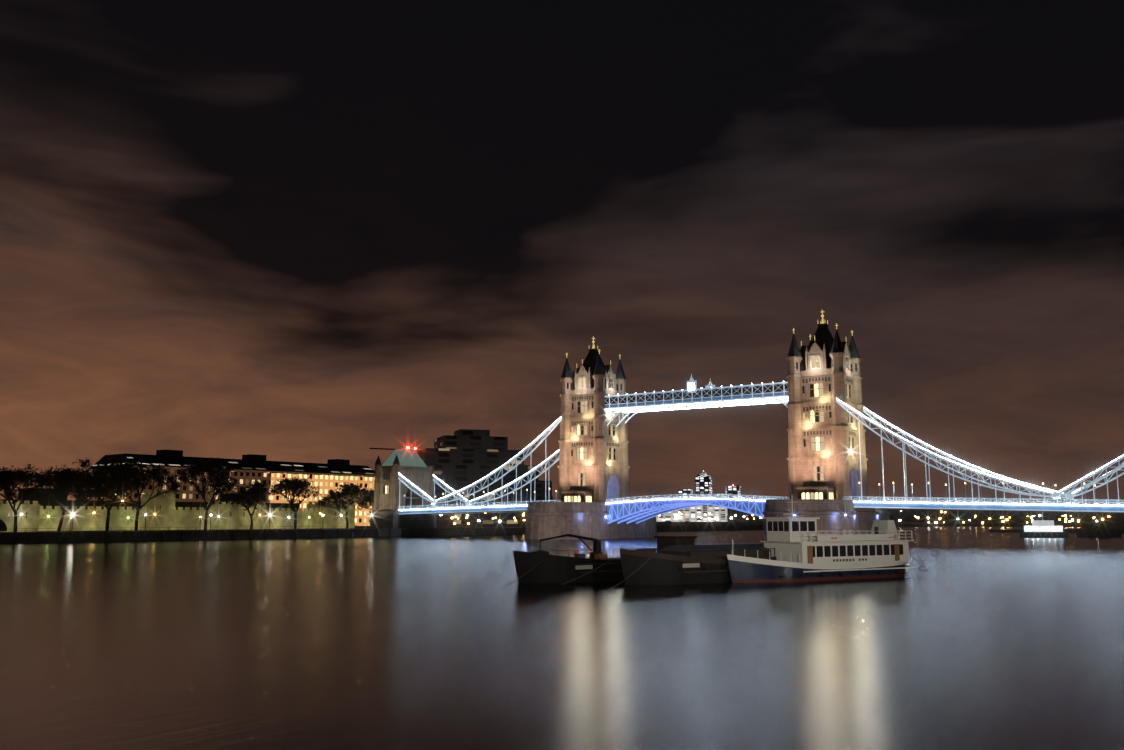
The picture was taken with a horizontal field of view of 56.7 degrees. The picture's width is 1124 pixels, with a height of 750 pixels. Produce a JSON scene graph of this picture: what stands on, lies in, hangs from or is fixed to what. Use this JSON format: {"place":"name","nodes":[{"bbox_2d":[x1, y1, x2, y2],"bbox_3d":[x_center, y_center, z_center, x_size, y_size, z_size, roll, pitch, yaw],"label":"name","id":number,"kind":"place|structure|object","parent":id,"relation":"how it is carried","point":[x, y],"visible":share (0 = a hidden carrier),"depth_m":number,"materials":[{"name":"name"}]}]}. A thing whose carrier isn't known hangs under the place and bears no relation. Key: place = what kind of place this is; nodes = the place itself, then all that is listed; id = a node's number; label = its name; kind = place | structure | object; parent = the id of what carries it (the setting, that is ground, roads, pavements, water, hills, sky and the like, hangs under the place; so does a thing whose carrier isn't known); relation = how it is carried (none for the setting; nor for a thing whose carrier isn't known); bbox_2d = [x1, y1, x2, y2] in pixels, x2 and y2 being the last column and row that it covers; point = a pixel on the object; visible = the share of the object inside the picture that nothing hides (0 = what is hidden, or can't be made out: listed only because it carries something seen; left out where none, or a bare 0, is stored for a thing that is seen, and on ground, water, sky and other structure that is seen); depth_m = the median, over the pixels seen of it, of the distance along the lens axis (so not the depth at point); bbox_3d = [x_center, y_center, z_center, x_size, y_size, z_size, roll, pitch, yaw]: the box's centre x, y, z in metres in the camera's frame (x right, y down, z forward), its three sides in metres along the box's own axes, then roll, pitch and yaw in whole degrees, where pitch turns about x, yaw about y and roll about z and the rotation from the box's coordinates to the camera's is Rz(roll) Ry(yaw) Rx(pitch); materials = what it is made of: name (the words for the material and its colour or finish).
{"place":"outdoors","nodes":[
{"label":"outdoors","id":0,"kind":"place"},
{"bbox_2d":[0,488,983,542],"bbox_3d":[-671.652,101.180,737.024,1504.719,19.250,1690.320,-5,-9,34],"label":"bank","id":1,"kind":"structure","parent":0,"point":[161,517],"depth_m":348.50,"materials":[{"name":"grey stone"}]},
{"bbox_2d":[0,453,373,531],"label":"trees","id":2,"kind":"object","parent":1,"relation":"on","point":[77,485],"visible":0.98,"depth_m":322.81,"materials":[{"name":"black plant"}]},
{"bbox_2d":[370,449,436,528],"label":"abutment","id":3,"kind":"object","parent":1,"relation":"on","point":[412,467],"visible":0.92,"depth_m":395.55,"materials":[{"name":"stone"}]},
{"bbox_2d":[398,417,561,514],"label":"side span","id":4,"kind":"object","parent":3,"relation":"on","point":[460,509],"visible":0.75,"depth_m":375.54,"materials":[{"name":"white metal"}]},
{"bbox_2d":[0,525,1123,749],"bbox_3d":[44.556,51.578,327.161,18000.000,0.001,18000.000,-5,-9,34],"label":"water","id":5,"kind":"structure","parent":0,"point":[968,639],"depth_m":52.72,"materials":[{"name":"grey liquid"}]},
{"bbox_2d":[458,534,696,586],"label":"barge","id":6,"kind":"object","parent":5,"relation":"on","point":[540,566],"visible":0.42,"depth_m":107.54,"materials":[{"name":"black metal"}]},
{"bbox_2d":[525,502,656,539],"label":"pier","id":7,"kind":"structure","parent":5,"relation":"in","point":[544,520],"depth_m":327.33,"materials":[{"name":"stone"}]},
{"bbox_2d":[605,494,786,523],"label":"bridge deck","id":8,"kind":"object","parent":7,"relation":"on","point":[638,511],"visible":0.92,"depth_m":329.29,"materials":[{"name":"blue metal"}]},
{"bbox_2d":[563,544,776,588],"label":"barge","id":9,"kind":"object","parent":5,"relation":"on","point":[682,564],"visible":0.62,"depth_m":105.31,"materials":[{"name":"black metal"}]},
{"bbox_2d":[727,495,913,582],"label":"cruiser","id":10,"kind":"object","parent":5,"relation":"on","point":[805,551],"visible":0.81,"depth_m":111.59,"materials":[{"name":"white metal"}]},
{"bbox_2d":[762,499,890,540],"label":"pier","id":11,"kind":"structure","parent":5,"relation":"in","point":[835,514],"depth_m":281.72,"materials":[{"name":"stone"}]},
{"bbox_2d":[786,310,867,500],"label":"tower","id":12,"kind":"structure","parent":11,"relation":"on","point":[824,372],"depth_m":303.75,"materials":[{"name":"stone"}]},
{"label":"abutment","id":13,"kind":"object","parent":5,"relation":"in","visible":0},
{"bbox_2d":[836,398,1123,511],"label":"side span","id":14,"kind":"object","parent":13,"relation":"on","point":[1025,506],"visible":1,"depth_m":277.53,"materials":[{"name":"white metal"}]},
{"bbox_2d":[0,0,1123,502],"label":"sky","id":15,"kind":"structure","parent":0,"point":[306,231],"materials":[{"name":"black"}]},
{"bbox_2d":[558,336,629,502],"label":"tower","id":16,"kind":"structure","parent":0,"point":[593,466],"depth_m":350.12,"materials":[{"name":"stone"}]},
{"bbox_2d":[605,374,787,426],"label":"walkways","id":17,"kind":"structure","parent":16,"relation":"attached to","point":[709,395],"depth_m":328.87,"materials":[{"name":"white metal"}]},
{"bbox_2d":[86,429,1123,536],"bbox_3d":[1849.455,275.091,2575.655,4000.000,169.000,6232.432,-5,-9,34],"label":"city","id":18,"kind":"object","parent":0,"point":[462,458],"visible":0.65,"depth_m":535.88,"materials":[{"name":"black"}]}
]}

